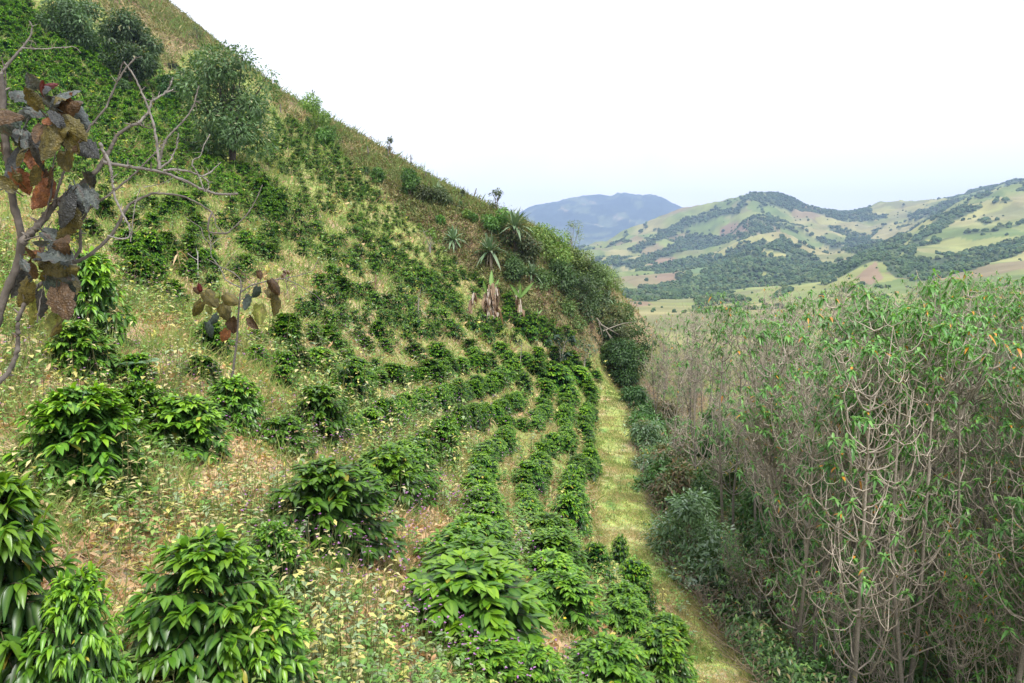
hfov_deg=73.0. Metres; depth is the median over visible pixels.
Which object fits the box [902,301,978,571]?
grove tree
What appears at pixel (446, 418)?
coffee bush
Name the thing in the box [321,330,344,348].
coffee bush
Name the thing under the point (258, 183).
coffee bush
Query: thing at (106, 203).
coffee bush
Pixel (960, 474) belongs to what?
grove tree
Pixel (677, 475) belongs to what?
path bush
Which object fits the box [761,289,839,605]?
grove tree
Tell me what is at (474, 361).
coffee bush
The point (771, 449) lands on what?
grove tree
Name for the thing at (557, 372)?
coffee bush
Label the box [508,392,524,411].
coffee bush
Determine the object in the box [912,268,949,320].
grove tree
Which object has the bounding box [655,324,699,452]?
grove tree
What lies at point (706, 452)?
path bush
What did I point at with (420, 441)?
coffee bush
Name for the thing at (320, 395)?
coffee bush
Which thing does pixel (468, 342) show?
coffee bush
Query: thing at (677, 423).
path bush
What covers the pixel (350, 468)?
wildflowers
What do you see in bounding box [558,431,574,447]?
coffee bush
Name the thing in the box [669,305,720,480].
grove tree
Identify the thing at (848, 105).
sky
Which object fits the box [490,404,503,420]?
coffee bush
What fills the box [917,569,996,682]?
grove tree
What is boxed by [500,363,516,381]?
coffee bush
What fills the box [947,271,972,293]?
grove tree
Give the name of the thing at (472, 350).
coffee bush
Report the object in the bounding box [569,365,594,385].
coffee bush
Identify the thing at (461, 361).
coffee bush
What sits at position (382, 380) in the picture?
coffee bush
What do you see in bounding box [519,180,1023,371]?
hills
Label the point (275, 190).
coffee bush
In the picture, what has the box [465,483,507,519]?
coffee bush
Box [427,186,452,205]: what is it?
slope shrub
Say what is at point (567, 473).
coffee bush
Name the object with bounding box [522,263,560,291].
thicket shrub
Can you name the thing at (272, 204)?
coffee bush
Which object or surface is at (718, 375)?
grove tree
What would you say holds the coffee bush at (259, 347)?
on the hillside ground at (606, 506)
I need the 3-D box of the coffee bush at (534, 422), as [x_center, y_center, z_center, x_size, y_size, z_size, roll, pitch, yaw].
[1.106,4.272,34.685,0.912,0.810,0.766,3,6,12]
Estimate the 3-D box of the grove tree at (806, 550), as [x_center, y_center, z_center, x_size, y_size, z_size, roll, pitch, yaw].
[7.785,5.483,18.253,2.589,11.043,3.067,-1,7,-17]
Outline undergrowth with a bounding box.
[623,384,1020,682]
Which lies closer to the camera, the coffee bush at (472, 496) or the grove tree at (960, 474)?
the coffee bush at (472, 496)
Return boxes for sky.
[171,0,1023,212]
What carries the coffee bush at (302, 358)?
on the hillside ground at (606, 506)
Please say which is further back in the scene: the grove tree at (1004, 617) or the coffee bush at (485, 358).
the coffee bush at (485, 358)
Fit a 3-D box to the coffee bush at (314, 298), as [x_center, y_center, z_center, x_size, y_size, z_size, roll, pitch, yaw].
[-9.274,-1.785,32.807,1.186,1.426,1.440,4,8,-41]
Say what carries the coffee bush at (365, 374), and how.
on the hillside ground at (606, 506)
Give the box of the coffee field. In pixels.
[0,0,579,346]
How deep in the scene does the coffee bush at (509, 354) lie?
46.65 m
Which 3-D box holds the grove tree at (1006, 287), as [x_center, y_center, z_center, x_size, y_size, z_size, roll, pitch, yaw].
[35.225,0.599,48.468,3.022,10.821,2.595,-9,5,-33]
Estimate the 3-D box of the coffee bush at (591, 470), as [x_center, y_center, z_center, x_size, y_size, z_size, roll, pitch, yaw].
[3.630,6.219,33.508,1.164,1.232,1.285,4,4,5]
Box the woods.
[576,177,1023,314]
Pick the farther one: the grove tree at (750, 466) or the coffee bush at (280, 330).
the grove tree at (750, 466)
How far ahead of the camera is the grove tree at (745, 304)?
65.30 m
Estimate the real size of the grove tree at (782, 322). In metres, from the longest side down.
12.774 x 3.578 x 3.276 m
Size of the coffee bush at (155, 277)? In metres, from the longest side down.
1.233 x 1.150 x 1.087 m
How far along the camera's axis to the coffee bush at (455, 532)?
11.22 m
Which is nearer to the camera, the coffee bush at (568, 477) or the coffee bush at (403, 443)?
the coffee bush at (403, 443)
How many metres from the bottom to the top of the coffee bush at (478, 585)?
1.513 m
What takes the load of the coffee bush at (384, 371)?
on the hillside ground at (606, 506)
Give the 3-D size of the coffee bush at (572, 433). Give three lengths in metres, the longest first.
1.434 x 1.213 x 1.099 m
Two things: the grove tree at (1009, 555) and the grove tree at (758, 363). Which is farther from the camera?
the grove tree at (758, 363)
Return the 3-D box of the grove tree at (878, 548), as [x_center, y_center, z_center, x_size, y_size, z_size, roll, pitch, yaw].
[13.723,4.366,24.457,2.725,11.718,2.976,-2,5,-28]
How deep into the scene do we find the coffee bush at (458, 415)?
27.00 m
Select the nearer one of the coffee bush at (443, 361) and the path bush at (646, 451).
the coffee bush at (443, 361)
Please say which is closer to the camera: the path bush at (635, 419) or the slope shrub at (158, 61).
the path bush at (635, 419)
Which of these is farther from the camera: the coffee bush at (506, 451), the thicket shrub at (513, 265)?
the thicket shrub at (513, 265)
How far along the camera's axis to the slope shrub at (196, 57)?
96.46 m
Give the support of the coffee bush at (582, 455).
on the hillside ground at (606, 506)
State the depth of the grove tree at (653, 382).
55.22 m
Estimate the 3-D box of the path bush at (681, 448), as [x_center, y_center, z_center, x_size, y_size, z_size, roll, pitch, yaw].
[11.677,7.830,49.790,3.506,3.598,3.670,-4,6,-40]
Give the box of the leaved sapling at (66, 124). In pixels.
[0,21,262,383]
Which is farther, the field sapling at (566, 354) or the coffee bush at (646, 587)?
the field sapling at (566, 354)
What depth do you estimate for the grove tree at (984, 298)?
33.73 m
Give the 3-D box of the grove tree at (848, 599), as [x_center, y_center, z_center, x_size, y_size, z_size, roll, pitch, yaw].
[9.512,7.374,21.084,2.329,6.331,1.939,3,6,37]
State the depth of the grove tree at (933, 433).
28.34 m
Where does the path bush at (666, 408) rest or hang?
on the hillside ground at (606, 506)
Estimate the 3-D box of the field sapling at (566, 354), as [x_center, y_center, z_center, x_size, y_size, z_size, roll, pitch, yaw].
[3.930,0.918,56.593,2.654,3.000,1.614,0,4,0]
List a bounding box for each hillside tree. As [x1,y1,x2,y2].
[32,0,105,49]
[94,6,164,86]
[114,75,131,92]
[156,73,185,100]
[168,39,282,165]
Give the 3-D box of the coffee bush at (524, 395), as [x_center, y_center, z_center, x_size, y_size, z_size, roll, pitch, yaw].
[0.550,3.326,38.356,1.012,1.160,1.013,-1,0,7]
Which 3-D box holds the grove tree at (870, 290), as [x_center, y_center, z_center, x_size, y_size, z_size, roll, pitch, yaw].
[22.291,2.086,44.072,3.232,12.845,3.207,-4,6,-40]
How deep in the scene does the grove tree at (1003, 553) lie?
18.16 m
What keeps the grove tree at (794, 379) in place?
on the hillside ground at (606, 506)
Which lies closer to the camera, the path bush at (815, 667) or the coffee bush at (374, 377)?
the path bush at (815, 667)
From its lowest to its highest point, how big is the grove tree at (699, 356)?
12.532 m
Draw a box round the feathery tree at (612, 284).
[599,260,624,292]
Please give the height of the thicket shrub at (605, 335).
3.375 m
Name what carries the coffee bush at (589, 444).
on the hillside ground at (606, 506)
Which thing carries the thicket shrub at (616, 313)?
on the hillside ground at (606, 506)
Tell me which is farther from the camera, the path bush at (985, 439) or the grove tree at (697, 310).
the grove tree at (697, 310)
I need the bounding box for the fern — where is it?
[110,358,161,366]
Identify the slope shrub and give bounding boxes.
[151,55,165,70]
[166,61,178,71]
[175,67,191,82]
[188,48,211,68]
[298,91,332,132]
[313,125,341,144]
[359,166,369,174]
[369,166,386,184]
[399,167,421,195]
[412,182,435,202]
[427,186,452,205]
[435,214,446,224]
[461,208,473,218]
[468,212,477,221]
[480,207,509,234]
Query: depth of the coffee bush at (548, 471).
27.46 m
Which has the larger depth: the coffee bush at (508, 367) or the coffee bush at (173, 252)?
the coffee bush at (508, 367)
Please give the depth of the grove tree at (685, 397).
50.12 m
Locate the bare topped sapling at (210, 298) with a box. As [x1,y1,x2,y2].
[185,217,339,376]
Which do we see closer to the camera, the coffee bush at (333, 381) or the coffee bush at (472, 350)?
the coffee bush at (333, 381)
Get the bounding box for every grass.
[587,348,760,682]
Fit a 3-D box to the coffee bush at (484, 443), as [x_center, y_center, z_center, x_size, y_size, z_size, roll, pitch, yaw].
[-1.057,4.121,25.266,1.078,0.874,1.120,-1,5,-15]
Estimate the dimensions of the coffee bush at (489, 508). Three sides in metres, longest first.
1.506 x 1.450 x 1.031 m
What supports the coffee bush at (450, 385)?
on the hillside ground at (606, 506)
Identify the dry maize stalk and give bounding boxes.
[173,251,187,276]
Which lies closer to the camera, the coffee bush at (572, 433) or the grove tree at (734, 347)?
the grove tree at (734, 347)
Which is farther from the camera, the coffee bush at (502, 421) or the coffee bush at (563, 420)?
the coffee bush at (563, 420)
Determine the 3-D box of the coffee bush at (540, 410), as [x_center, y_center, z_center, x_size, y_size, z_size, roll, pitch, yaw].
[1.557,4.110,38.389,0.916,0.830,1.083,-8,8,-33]
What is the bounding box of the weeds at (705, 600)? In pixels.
[617,394,800,682]
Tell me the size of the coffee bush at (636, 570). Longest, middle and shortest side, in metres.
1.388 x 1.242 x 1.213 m
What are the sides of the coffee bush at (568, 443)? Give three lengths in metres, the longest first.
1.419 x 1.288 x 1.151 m
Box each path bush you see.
[618,384,655,411]
[624,410,669,439]
[625,417,677,451]
[629,450,698,503]
[630,447,664,482]
[631,402,659,419]
[633,416,671,443]
[638,445,659,460]
[639,491,739,557]
[642,457,697,517]
[644,487,730,570]
[649,442,692,493]
[650,509,724,556]
[652,398,687,432]
[661,417,693,437]
[662,424,693,459]
[662,525,746,607]
[687,466,729,520]
[689,421,741,469]
[691,458,752,500]
[699,409,729,425]
[707,539,822,655]
[710,582,775,637]
[717,613,795,660]
[727,477,779,556]
[732,635,806,682]
[742,510,821,604]
[746,638,851,682]
[828,625,922,682]
[876,668,953,682]
[902,464,952,515]
[925,531,1012,623]
[965,417,1021,449]
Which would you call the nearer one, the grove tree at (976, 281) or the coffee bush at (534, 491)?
the coffee bush at (534, 491)
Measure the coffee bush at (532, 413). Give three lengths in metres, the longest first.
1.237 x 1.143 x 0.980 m
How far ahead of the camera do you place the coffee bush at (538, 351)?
54.60 m
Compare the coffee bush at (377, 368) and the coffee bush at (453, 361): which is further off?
the coffee bush at (453, 361)
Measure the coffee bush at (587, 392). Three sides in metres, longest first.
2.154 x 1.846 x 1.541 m
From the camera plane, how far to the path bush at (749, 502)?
31.17 m
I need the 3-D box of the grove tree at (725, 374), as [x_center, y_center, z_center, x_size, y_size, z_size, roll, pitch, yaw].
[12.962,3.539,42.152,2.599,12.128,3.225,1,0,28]
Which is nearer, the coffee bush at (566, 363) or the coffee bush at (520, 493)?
the coffee bush at (520, 493)
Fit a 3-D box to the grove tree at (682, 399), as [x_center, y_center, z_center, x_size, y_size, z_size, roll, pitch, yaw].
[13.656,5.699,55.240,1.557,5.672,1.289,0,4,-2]
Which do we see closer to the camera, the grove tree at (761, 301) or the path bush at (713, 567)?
the path bush at (713, 567)
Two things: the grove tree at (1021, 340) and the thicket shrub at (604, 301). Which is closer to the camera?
the grove tree at (1021, 340)
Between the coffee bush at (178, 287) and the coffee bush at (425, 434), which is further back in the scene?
the coffee bush at (178, 287)
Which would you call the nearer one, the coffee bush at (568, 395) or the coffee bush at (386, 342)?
the coffee bush at (386, 342)
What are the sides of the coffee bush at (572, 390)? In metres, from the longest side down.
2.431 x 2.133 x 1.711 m
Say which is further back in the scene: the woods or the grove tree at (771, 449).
the woods
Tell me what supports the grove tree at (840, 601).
on the hillside ground at (606, 506)
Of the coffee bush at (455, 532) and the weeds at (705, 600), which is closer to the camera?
the coffee bush at (455, 532)
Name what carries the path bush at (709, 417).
on the hillside ground at (606, 506)
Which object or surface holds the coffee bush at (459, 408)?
on the hillside ground at (606, 506)
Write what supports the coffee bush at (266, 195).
on the hillside ground at (606, 506)
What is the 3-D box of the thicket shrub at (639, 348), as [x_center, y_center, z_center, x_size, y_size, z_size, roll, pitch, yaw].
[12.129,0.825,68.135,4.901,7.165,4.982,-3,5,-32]
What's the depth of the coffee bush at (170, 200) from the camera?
39.84 m
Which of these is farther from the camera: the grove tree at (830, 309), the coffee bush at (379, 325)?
the grove tree at (830, 309)
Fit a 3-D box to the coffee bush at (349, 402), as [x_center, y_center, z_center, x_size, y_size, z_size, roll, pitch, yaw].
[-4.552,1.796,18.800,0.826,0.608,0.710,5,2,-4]
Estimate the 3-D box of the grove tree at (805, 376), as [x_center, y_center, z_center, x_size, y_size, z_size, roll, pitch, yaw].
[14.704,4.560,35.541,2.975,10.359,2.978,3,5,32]
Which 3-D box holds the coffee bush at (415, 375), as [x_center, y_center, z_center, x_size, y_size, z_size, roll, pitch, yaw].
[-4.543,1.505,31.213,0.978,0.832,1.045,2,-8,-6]
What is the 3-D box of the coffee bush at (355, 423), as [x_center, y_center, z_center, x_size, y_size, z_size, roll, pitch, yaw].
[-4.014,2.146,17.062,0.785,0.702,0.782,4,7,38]
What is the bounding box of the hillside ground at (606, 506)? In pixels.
[0,0,1022,682]
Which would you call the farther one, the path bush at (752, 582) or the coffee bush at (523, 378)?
the coffee bush at (523, 378)
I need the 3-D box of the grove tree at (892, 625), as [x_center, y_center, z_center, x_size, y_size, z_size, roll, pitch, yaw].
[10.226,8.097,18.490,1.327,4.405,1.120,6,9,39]
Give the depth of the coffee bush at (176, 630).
5.16 m
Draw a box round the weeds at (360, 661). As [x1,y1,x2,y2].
[0,47,717,682]
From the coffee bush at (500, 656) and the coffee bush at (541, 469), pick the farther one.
the coffee bush at (541, 469)
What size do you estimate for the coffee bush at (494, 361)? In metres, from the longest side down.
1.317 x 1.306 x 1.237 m
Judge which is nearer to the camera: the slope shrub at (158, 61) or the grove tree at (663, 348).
the grove tree at (663, 348)
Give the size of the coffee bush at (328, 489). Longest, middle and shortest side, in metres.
2.191 x 2.064 x 1.740 m
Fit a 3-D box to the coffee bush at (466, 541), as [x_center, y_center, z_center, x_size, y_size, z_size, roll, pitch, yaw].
[-0.713,3.576,10.253,2.078,1.384,2.312,1,-1,0]
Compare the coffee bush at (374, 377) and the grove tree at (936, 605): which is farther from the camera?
the coffee bush at (374, 377)
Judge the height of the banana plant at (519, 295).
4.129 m
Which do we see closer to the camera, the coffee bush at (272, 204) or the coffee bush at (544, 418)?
the coffee bush at (544, 418)
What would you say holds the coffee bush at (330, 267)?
on the hillside ground at (606, 506)
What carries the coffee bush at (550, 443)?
on the hillside ground at (606, 506)
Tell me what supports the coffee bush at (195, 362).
on the hillside ground at (606, 506)
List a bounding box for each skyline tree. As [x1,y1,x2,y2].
[188,25,203,39]
[385,136,393,150]
[488,187,503,211]
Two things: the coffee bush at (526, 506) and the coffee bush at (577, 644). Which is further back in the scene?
the coffee bush at (526, 506)
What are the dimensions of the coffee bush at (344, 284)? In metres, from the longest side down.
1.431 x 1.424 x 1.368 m
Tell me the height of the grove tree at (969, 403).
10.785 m
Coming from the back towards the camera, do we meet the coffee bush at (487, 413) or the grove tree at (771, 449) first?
the coffee bush at (487, 413)
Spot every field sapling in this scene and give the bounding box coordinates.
[276,268,296,299]
[370,274,381,292]
[413,290,427,313]
[422,227,442,252]
[497,327,522,349]
[544,334,575,364]
[577,337,598,366]
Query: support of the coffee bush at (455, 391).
on the hillside ground at (606, 506)
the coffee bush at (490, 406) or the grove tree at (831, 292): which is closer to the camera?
the coffee bush at (490, 406)
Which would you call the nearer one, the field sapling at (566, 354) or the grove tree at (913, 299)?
the grove tree at (913, 299)
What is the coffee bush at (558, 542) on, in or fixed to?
on the hillside ground at (606, 506)
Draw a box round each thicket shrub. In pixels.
[497,227,543,264]
[501,252,528,283]
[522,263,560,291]
[529,222,573,264]
[547,257,579,299]
[548,292,566,305]
[558,297,590,332]
[562,268,603,324]
[564,245,594,274]
[578,261,612,302]
[588,331,600,344]
[590,288,611,316]
[593,302,630,331]
[594,321,614,340]
[599,340,622,365]
[600,335,640,387]
[601,317,633,368]
[605,296,636,323]
[613,316,660,385]
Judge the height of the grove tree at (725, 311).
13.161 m
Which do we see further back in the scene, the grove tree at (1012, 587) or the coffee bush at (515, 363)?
the coffee bush at (515, 363)
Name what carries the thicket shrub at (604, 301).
on the hillside ground at (606, 506)
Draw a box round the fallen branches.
[596,318,637,342]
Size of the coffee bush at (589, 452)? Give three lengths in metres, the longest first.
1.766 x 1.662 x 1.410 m
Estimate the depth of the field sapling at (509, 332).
49.24 m
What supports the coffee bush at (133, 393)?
on the hillside ground at (606, 506)
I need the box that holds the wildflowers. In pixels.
[0,196,587,682]
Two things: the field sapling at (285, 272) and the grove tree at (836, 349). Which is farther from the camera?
the grove tree at (836, 349)
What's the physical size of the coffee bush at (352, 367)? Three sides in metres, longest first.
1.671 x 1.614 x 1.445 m
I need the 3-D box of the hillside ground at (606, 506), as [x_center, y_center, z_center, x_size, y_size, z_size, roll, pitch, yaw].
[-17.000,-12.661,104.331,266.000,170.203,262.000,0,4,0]
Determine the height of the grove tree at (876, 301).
12.153 m
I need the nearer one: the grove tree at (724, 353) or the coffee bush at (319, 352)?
the coffee bush at (319, 352)
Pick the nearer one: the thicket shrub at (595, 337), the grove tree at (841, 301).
the grove tree at (841, 301)
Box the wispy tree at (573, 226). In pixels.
[562,220,584,263]
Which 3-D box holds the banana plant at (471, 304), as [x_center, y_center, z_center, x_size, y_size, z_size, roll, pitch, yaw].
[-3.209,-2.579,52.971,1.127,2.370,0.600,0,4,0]
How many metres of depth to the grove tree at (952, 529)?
21.22 m
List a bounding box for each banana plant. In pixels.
[467,293,476,316]
[482,270,503,324]
[510,282,533,316]
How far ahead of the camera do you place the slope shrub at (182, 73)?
88.23 m
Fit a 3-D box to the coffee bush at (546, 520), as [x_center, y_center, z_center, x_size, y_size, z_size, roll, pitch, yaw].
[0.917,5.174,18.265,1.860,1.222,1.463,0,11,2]
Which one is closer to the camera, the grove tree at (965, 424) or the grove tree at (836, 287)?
the grove tree at (965, 424)
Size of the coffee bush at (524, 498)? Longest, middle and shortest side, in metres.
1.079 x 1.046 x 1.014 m
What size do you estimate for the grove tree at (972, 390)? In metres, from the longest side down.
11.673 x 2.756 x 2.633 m
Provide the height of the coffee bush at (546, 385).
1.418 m
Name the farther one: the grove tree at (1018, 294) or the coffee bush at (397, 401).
the grove tree at (1018, 294)
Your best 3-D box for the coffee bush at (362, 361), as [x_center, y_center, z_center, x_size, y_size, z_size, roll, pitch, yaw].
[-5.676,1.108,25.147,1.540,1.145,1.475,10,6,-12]
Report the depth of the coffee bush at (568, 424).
39.24 m
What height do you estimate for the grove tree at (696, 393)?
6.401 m
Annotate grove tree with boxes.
[638,312,675,413]
[651,312,679,406]
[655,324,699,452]
[664,311,706,442]
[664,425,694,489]
[668,372,685,420]
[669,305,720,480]
[672,302,703,438]
[672,378,691,425]
[675,303,704,426]
[678,293,764,587]
[679,310,711,422]
[685,309,712,415]
[686,370,701,436]
[691,363,704,413]
[696,292,738,427]
[697,301,727,418]
[700,300,747,465]
[705,300,744,419]
[705,361,735,415]
[705,450,728,507]
[708,395,722,455]
[710,317,779,553]
[713,309,759,507]
[714,318,733,386]
[716,291,745,420]
[716,527,750,602]
[717,536,757,621]
[724,306,761,470]
[724,309,789,559]
[725,296,802,544]
[725,311,860,655]
[727,297,755,413]
[730,364,749,410]
[732,295,832,591]
[735,298,780,485]
[737,315,775,462]
[738,531,782,626]
[742,342,879,658]
[742,433,762,486]
[746,328,835,639]
[752,283,780,406]
[759,290,921,680]
[759,309,817,552]
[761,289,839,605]
[764,545,826,672]
[765,287,801,461]
[768,304,833,482]
[773,292,837,515]
[776,335,826,437]
[783,283,937,682]
[783,315,857,540]
[786,477,859,671]
[789,287,826,346]
[790,431,848,626]
[797,567,871,682]
[800,316,956,682]
[802,303,842,443]
[803,297,869,506]
[803,502,869,670]
[810,296,839,373]
[810,501,869,663]
[811,282,843,399]
[816,305,858,469]
[818,287,844,383]
[819,275,858,367]
[819,307,957,681]
[821,312,939,651]
[825,328,939,640]
[831,280,863,361]
[834,286,886,544]
[834,290,945,548]
[835,311,992,682]
[837,273,890,356]
[837,545,924,682]
[837,568,892,681]
[839,284,894,465]
[848,276,1001,682]
[848,317,934,556]
[848,454,912,600]
[851,542,931,682]
[870,305,977,632]
[870,312,940,584]
[871,451,940,627]
[879,569,925,681]
[895,297,950,477]
[896,297,1017,682]
[896,304,980,608]
[898,274,934,318]
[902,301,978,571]
[903,506,971,661]
[906,482,965,682]
[908,279,982,526]
[908,321,964,525]
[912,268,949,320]
[912,268,1023,665]
[915,283,935,323]
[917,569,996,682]
[924,534,1001,682]
[925,480,983,639]
[927,528,1022,682]
[928,284,998,516]
[932,282,997,466]
[932,342,1023,682]
[937,441,983,515]
[939,282,1002,507]
[940,446,1016,679]
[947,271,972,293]
[947,281,1004,485]
[947,304,1001,449]
[951,412,1000,529]
[952,326,1023,641]
[960,317,1023,518]
[961,318,1023,672]
[962,500,1023,649]
[964,270,1006,403]
[968,275,1023,466]
[972,429,1023,611]
[972,551,1023,681]
[975,277,1023,414]
[975,278,1023,545]
[976,297,1023,468]
[978,469,1023,650]
[980,279,1023,496]
[980,282,1010,353]
[981,405,1008,476]
[982,366,1018,421]
[982,508,1023,662]
[984,509,1023,670]
[992,420,1019,496]
[994,290,1023,492]
[994,489,1022,627]
[994,535,1023,640]
[995,598,1023,682]
[996,483,1023,556]
[996,556,1023,682]
[997,273,1022,309]
[1000,510,1023,682]
[1000,599,1023,644]
[1006,276,1023,410]
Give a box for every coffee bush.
[0,379,154,511]
[0,468,81,682]
[16,560,133,682]
[40,319,125,386]
[57,245,137,346]
[78,218,105,240]
[93,199,117,219]
[107,352,159,390]
[107,523,284,682]
[108,228,146,256]
[114,242,155,274]
[115,379,173,454]
[117,255,157,289]
[119,210,145,230]
[131,264,163,293]
[135,228,168,261]
[135,392,235,466]
[140,212,163,234]
[146,256,170,280]
[156,195,184,216]
[157,231,182,253]
[157,278,190,304]
[164,248,181,267]
[175,234,202,254]
[175,259,202,283]
[176,191,196,210]
[179,354,223,384]
[181,249,209,272]
[183,213,210,236]
[190,320,238,361]
[198,247,220,269]
[206,373,267,440]
[221,592,328,682]
[232,230,257,252]
[241,521,318,604]
[242,344,271,366]
[244,329,268,345]
[247,178,272,196]
[255,414,319,462]
[257,192,276,206]
[259,243,284,261]
[260,454,408,582]
[262,198,282,218]
[265,312,305,347]
[266,364,299,389]
[267,187,290,209]
[268,321,303,347]
[268,350,298,377]
[284,345,317,376]
[289,383,353,452]
[303,290,327,315]
[304,347,341,377]
[306,332,324,345]
[308,272,330,290]
[320,322,344,347]
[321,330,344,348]
[322,263,336,279]
[327,378,347,396]
[330,276,354,298]
[330,362,371,405]
[335,348,353,363]
[335,397,355,412]
[340,375,374,399]
[341,356,375,383]
[344,415,366,440]
[349,412,367,434]
[355,442,428,516]
[356,465,398,521]
[357,335,375,352]
[359,408,388,435]
[360,372,377,395]
[367,368,379,386]
[368,320,388,339]
[368,357,381,368]
[370,397,405,430]
[370,405,391,430]
[371,366,387,376]
[374,370,389,384]
[375,338,396,353]
[375,372,390,389]
[382,362,409,388]
[389,439,432,472]
[391,398,413,421]
[392,395,411,421]
[393,404,409,429]
[398,392,418,418]
[399,546,555,660]
[401,364,414,381]
[403,342,429,363]
[403,445,443,510]
[405,391,427,416]
[406,533,531,631]
[407,366,421,382]
[407,429,442,462]
[408,436,439,476]
[410,388,434,414]
[412,394,425,415]
[413,524,488,565]
[414,359,445,383]
[417,366,434,385]
[418,385,440,411]
[420,418,465,467]
[426,341,450,359]
[428,362,448,380]
[431,385,451,414]
[434,358,453,378]
[436,390,451,412]
[439,415,460,439]
[440,513,517,549]
[441,384,454,408]
[442,382,456,398]
[443,351,453,363]
[445,357,461,375]
[445,634,533,682]
[449,378,472,402]
[450,383,459,405]
[450,410,468,435]
[452,403,469,430]
[453,383,464,405]
[455,356,471,374]
[456,490,499,511]
[457,478,478,490]
[461,338,481,350]
[462,383,475,399]
[462,501,513,548]
[464,374,488,396]
[464,405,473,429]
[464,471,496,487]
[465,346,485,364]
[465,354,482,372]
[465,453,501,486]
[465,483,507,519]
[466,380,484,401]
[466,403,483,433]
[466,463,491,476]
[467,468,493,482]
[468,402,488,428]
[469,451,496,473]
[470,350,491,373]
[471,442,494,457]
[471,445,499,469]
[476,406,488,433]
[479,404,492,425]
[481,402,498,421]
[482,378,495,395]
[483,441,504,463]
[484,375,501,393]
[486,351,498,369]
[486,372,505,389]
[489,438,506,460]
[490,341,511,356]
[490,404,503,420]
[490,520,517,549]
[491,401,505,415]
[492,365,512,389]
[492,398,513,415]
[492,428,517,451]
[495,370,508,388]
[495,415,513,428]
[497,434,514,454]
[498,426,518,444]
[499,438,509,453]
[500,350,517,363]
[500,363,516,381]
[501,393,521,413]
[502,357,523,379]
[505,415,516,426]
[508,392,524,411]
[509,469,536,493]
[510,460,547,496]
[511,489,538,500]
[513,418,527,432]
[514,483,533,494]
[514,495,544,512]
[514,502,540,514]
[516,351,532,367]
[516,370,533,396]
[516,510,538,525]
[516,639,577,682]
[518,530,591,592]
[519,391,530,409]
[519,463,549,490]
[521,417,532,431]
[521,497,545,512]
[522,548,590,585]
[523,512,581,552]
[525,409,544,422]
[526,452,554,475]
[527,358,552,378]
[527,483,538,499]
[528,346,548,360]
[529,415,545,431]
[529,419,541,432]
[530,442,553,460]
[530,525,589,571]
[531,568,610,638]
[533,404,555,422]
[533,458,552,485]
[534,377,557,397]
[535,397,548,406]
[536,408,547,419]
[537,392,552,405]
[538,411,546,423]
[539,439,556,457]
[540,398,554,412]
[541,363,574,391]
[542,432,565,453]
[543,360,560,365]
[547,345,563,361]
[548,493,593,543]
[553,413,567,421]
[554,407,573,426]
[555,397,574,413]
[556,384,581,405]
[557,392,576,409]
[557,417,572,427]
[557,425,575,437]
[557,474,587,502]
[557,480,590,515]
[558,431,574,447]
[558,471,580,490]
[559,359,575,374]
[559,404,578,422]
[559,434,577,455]
[560,366,576,384]
[560,464,586,490]
[560,490,592,529]
[561,422,575,431]
[562,428,579,449]
[564,631,655,682]
[564,635,644,676]
[565,505,588,538]
[566,350,583,366]
[566,455,588,475]
[568,461,587,483]
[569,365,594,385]
[573,422,595,441]
[574,414,592,431]
[575,407,595,427]
[578,378,597,396]
[578,453,589,474]
[579,383,596,399]
[579,541,616,588]
[580,401,594,419]
[580,414,596,433]
[582,436,594,447]
[583,358,593,368]
[583,406,595,425]
[583,448,603,475]
[584,395,599,414]
[584,442,597,450]
[585,457,597,482]
[590,403,598,421]
[591,370,603,381]
[594,385,600,399]
[599,596,652,644]
[600,581,650,621]
[609,534,630,564]
[617,557,653,585]
[631,623,699,682]
[636,580,658,613]
[645,610,693,656]
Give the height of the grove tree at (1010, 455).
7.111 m
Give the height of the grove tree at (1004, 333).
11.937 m
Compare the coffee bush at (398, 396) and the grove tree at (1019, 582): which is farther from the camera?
the coffee bush at (398, 396)
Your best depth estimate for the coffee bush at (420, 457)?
14.78 m
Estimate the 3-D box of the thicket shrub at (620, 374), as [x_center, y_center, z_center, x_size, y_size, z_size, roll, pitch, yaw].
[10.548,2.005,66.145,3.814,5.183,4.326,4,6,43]
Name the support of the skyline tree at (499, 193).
on the hillside ground at (606, 506)
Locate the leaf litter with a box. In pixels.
[0,116,718,682]
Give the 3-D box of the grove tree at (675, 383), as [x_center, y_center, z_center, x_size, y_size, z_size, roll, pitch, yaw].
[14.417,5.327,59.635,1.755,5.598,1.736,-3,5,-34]
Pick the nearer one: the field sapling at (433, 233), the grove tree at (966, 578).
the grove tree at (966, 578)
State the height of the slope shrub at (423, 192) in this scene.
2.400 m
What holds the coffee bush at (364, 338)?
on the hillside ground at (606, 506)
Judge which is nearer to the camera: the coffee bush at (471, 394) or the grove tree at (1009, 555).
the grove tree at (1009, 555)
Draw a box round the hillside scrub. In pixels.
[93,0,590,358]
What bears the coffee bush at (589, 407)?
on the hillside ground at (606, 506)
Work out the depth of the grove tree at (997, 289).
55.27 m
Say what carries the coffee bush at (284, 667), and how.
on the hillside ground at (606, 506)
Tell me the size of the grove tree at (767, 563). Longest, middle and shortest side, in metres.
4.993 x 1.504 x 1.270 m
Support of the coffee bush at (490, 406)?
on the hillside ground at (606, 506)
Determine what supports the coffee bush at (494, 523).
on the hillside ground at (606, 506)
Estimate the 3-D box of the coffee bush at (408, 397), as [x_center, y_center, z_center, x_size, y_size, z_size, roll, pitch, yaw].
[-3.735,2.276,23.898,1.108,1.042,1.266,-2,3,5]
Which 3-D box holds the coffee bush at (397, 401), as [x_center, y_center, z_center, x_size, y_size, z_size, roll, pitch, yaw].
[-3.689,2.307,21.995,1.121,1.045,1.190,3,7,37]
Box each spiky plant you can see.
[443,225,466,249]
[470,232,509,269]
[496,207,533,247]
[524,262,546,285]
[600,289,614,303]

